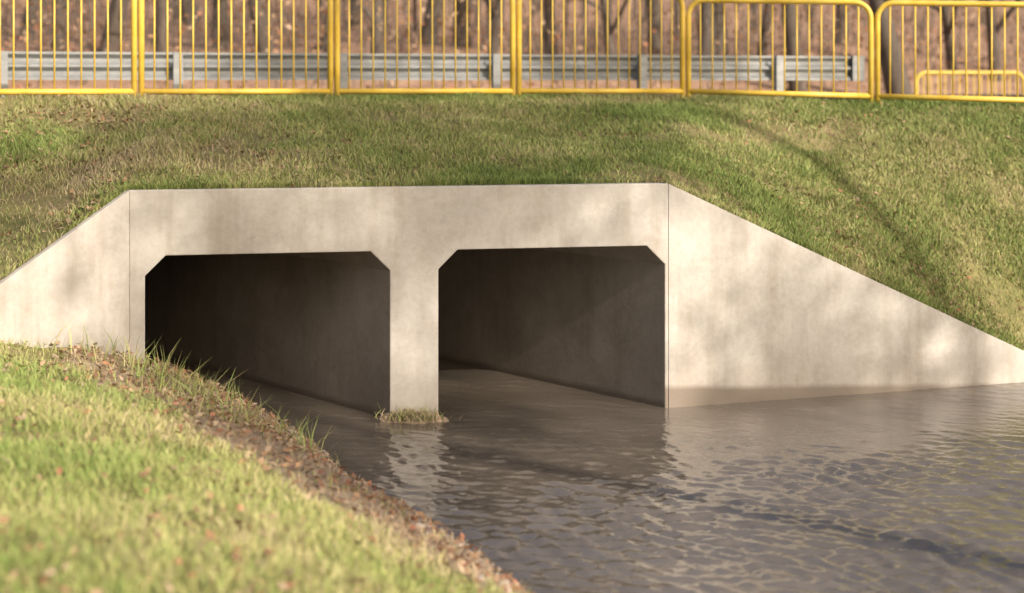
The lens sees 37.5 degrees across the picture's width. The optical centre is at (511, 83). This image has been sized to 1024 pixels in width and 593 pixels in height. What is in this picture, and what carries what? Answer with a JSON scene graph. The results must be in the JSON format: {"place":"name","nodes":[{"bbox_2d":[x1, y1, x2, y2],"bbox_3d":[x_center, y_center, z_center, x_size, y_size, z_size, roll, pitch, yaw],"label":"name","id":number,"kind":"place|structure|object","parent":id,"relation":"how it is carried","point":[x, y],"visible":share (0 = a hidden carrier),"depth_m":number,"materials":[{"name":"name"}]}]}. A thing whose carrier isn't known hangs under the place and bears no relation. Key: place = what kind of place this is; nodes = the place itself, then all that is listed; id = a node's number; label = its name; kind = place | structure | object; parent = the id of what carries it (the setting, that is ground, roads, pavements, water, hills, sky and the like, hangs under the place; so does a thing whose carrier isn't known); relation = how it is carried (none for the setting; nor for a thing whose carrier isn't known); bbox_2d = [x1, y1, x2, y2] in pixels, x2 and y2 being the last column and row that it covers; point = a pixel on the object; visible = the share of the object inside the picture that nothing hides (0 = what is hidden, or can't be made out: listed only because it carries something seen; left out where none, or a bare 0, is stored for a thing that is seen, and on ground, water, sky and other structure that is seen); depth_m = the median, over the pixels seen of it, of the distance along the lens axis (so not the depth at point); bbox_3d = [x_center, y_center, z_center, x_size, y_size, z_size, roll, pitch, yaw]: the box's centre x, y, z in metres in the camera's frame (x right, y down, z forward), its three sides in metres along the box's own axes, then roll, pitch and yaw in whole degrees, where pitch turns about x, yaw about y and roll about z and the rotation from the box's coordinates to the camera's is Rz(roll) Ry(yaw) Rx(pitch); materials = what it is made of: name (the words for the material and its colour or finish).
{"place":"outdoors","nodes":[
{"label":"outdoors","id":0,"kind":"place"},
{"bbox_2d":[0,343,504,592],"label":"ground","id":1,"kind":"structure","parent":0,"point":[346,495],"depth_m":8.51,"materials":[{"name":"soil"}]},
{"bbox_2d":[51,315,340,466],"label":"tall weeds","id":2,"kind":"object","parent":1,"relation":"on","point":[160,377],"visible":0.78,"depth_m":12.36,"materials":[{"name":"green plant"}]},
{"bbox_2d":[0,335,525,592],"bbox_3d":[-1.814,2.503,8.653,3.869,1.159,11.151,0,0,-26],"label":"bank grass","id":3,"kind":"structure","parent":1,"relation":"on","point":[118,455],"depth_m":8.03,"materials":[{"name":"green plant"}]},
{"bbox_2d":[215,392,526,592],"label":"bank stones","id":4,"kind":"object","parent":1,"relation":"on","point":[458,543],"visible":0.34,"depth_m":9.89,"materials":[{"name":"stone"}]},
{"bbox_2d":[0,88,1023,350],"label":"embankment","id":5,"kind":"structure","parent":0,"point":[1006,307],"depth_m":16.18,"materials":[{"name":"plant"}]},
{"bbox_2d":[0,0,684,97],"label":"yellow pedestrian railing","id":6,"kind":"object","parent":5,"relation":"on","point":[515,88],"visible":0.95,"depth_m":18.15,"materials":[{"name":"paint"}]},
{"bbox_2d":[0,51,864,96],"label":"steel guardrail","id":7,"kind":"object","parent":5,"relation":"on","point":[262,66],"visible":0.58,"depth_m":20.64,"materials":[{"name":"silver metal"}]},
{"bbox_2d":[0,183,1023,415],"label":"concrete box culvert","id":8,"kind":"object","parent":5,"relation":"on","point":[373,300],"visible":0.49,"depth_m":14.64,"materials":[{"name":"beige concrete"}]},
{"bbox_2d":[0,94,1023,592],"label":"fallen leaves","id":9,"kind":"object","parent":5,"relation":"on","point":[368,494],"visible":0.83,"depth_m":10.62,"materials":[{"name":"brown plant"}]},
{"bbox_2d":[686,0,1023,103],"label":"yellow pedestrian railing","id":10,"kind":"object","parent":5,"relation":"on","point":[869,95],"visible":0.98,"depth_m":18.99,"materials":[{"name":"paint"}]},
{"bbox_2d":[1,0,1023,96],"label":"hillside","id":11,"kind":"structure","parent":0,"point":[425,49],"depth_m":46.56,"materials":[{"name":"brown plant"}]},
{"bbox_2d":[18,0,39,41],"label":"bare tree","id":12,"kind":"object","parent":11,"relation":"on","point":[34,9],"visible":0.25,"depth_m":39.96,"materials":[{"name":"brown plant"}]},
{"bbox_2d":[52,0,70,51],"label":"bare tree","id":13,"kind":"object","parent":11,"relation":"on","point":[64,5],"visible":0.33,"depth_m":36.78,"materials":[{"name":"brown plant"}]},
{"bbox_2d":[98,0,128,51],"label":"bare tree","id":14,"kind":"object","parent":11,"relation":"on","point":[113,9],"visible":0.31,"depth_m":37.78,"materials":[{"name":"brown plant"}]},
{"bbox_2d":[155,0,178,51],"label":"bare tree","id":15,"kind":"object","parent":11,"relation":"on","point":[160,31],"visible":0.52,"depth_m":34.75,"materials":[{"name":"brown plant"}]},
{"bbox_2d":[178,0,201,26],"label":"bare tree","id":16,"kind":"object","parent":11,"relation":"on","point":[183,8],"depth_m":49.75,"materials":[{"name":"brown plant"}]},
{"bbox_2d":[212,0,228,48],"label":"bare tree","id":17,"kind":"object","parent":11,"relation":"on","point":[224,16],"visible":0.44,"depth_m":40.88,"materials":[{"name":"brown plant"}]},
{"bbox_2d":[248,0,274,52],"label":"bare tree","id":18,"kind":"object","parent":11,"relation":"on","point":[261,30],"visible":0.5,"depth_m":38.86,"materials":[{"name":"brown plant"}]},
{"bbox_2d":[319,0,333,50],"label":"bare tree","id":19,"kind":"object","parent":11,"relation":"on","point":[323,47],"visible":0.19,"depth_m":38.91,"materials":[{"name":"brown plant"}]},
{"bbox_2d":[350,0,359,25],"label":"bare tree","id":20,"kind":"object","parent":11,"relation":"on","point":[354,10],"visible":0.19,"depth_m":54.82,"materials":[{"name":"brown plant"}]},
{"bbox_2d":[354,0,383,53],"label":"bare tree","id":21,"kind":"object","parent":11,"relation":"on","point":[378,33],"visible":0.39,"depth_m":36.08,"materials":[{"name":"brown plant"}]},
{"bbox_2d":[418,0,442,45],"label":"bare tree","id":22,"kind":"object","parent":11,"relation":"on","point":[426,30],"visible":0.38,"depth_m":41.94,"materials":[{"name":"brown plant"}]},
{"bbox_2d":[453,0,472,47],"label":"bare tree","id":23,"kind":"object","parent":11,"relation":"on","point":[461,20],"visible":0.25,"depth_m":49.53,"materials":[{"name":"brown plant"}]},
{"bbox_2d":[484,0,504,53],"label":"bare tree","id":24,"kind":"object","parent":11,"relation":"on","point":[497,20],"visible":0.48,"depth_m":35.97,"materials":[{"name":"brown plant"}]},
{"bbox_2d":[1,0,1023,94],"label":"brushwood","id":25,"kind":"object","parent":11,"relation":"on","point":[45,3],"visible":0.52,"depth_m":39.32,"materials":[{"name":"brown plant"}]},
{"bbox_2d":[1,0,1023,94],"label":"undergrowth","id":26,"kind":"object","parent":11,"relation":"on","point":[36,27],"visible":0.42,"depth_m":38.70,"materials":[{"name":"brown plant"}]},
{"bbox_2d":[63,0,1004,39],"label":"distant trees","id":27,"kind":"object","parent":11,"relation":"on","point":[676,13],"visible":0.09,"depth_m":56.78,"materials":[{"name":"brown plant"}]},
{"bbox_2d":[543,0,558,54],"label":"bare tree","id":28,"kind":"object","parent":11,"relation":"on","point":[548,24],"visible":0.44,"depth_m":41.86,"materials":[{"name":"brown plant"}]},
{"bbox_2d":[583,0,627,54],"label":"bare tree","id":29,"kind":"object","parent":11,"relation":"on","point":[612,29],"visible":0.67,"depth_m":35.81,"materials":[{"name":"brown plant"}]},
{"bbox_2d":[646,0,664,54],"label":"bare tree","id":30,"kind":"object","parent":11,"relation":"on","point":[655,25],"visible":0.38,"depth_m":44.02,"materials":[{"name":"brown plant"}]},
{"bbox_2d":[697,3,714,54],"bbox_3d":[3.809,-8.269,38.321,11.105,16.757,7.408,0,0,13],"label":"bare tree","id":31,"kind":"object","parent":11,"relation":"on","point":[706,18],"visible":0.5,"depth_m":37.11,"materials":[{"name":"brown plant"}]},
{"bbox_2d":[714,3,727,55],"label":"bare tree","id":32,"kind":"object","parent":11,"relation":"on","point":[719,31],"visible":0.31,"depth_m":40.88,"materials":[{"name":"brown plant"}]},
{"bbox_2d":[756,4,771,55],"bbox_3d":[7.605,-6.650,39.421,7.233,12.697,9.989,0,0,-8],"label":"bare tree","id":33,"kind":"object","parent":11,"relation":"on","point":[765,25],"visible":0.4,"depth_m":39.84,"materials":[{"name":"brown plant"}]},
{"bbox_2d":[782,4,807,91],"bbox_3d":[6.645,-7.066,33.522,6.734,15.234,10.095,0,0,-40],"label":"bare tree","id":34,"kind":"object","parent":11,"relation":"on","point":[790,28],"visible":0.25,"depth_m":34.68,"materials":[{"name":"brown plant"}]},
{"bbox_2d":[834,5,848,45],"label":"bare tree","id":35,"kind":"object","parent":11,"relation":"on","point":[840,32],"visible":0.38,"depth_m":45.87,"materials":[{"name":"brown plant"}]},
{"bbox_2d":[868,0,912,93],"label":"bare tree","id":36,"kind":"object","parent":11,"relation":"on","point":[896,68],"visible":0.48,"depth_m":33.95,"materials":[{"name":"brown plant"}]},
{"bbox_2d":[929,0,959,70],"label":"bare tree","id":37,"kind":"object","parent":11,"relation":"on","point":[947,33],"visible":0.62,"depth_m":39.90,"materials":[{"name":"brown plant"}]},
{"bbox_2d":[979,0,1020,80],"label":"bare tree","id":38,"kind":"object","parent":11,"relation":"on","point":[996,28],"visible":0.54,"depth_m":38.77,"materials":[{"name":"brown plant"}]},
{"bbox_2d":[145,352,1023,592],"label":"stream water","id":39,"kind":"structure","parent":0,"point":[537,486],"depth_m":11.78,"materials":[{"name":"brown liquid"}]},
{"bbox_2d":[375,409,448,423],"bbox_3d":[-0.914,3.100,13.918,0.811,0.176,0.309,0,0,0],"label":"silt mound","id":40,"kind":"object","parent":39,"relation":"in","point":[441,419],"visible":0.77,"depth_m":13.83,"materials":[{"name":"soil"}]},
{"bbox_2d":[370,403,460,422],"bbox_3d":[-0.874,3.019,13.825,0.873,0.142,0.441,0,0,0],"label":"pier grass tuft","id":41,"kind":"object","parent":40,"relation":"on","point":[399,414],"visible":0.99,"depth_m":13.81,"materials":[{"name":"green plant"}]},
{"bbox_2d":[672,94,1023,98],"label":"road","id":42,"kind":"structure","parent":0,"point":[1008,95],"depth_m":30.13,"materials":[{"name":"grey asphalt"}]},
{"bbox_2d":[916,71,1023,95],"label":"yellow pedestrian railing","id":43,"kind":"object","parent":42,"relation":"on","point":[920,74],"visible":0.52,"depth_m":30.10,"materials":[{"name":"paint"}]}
]}

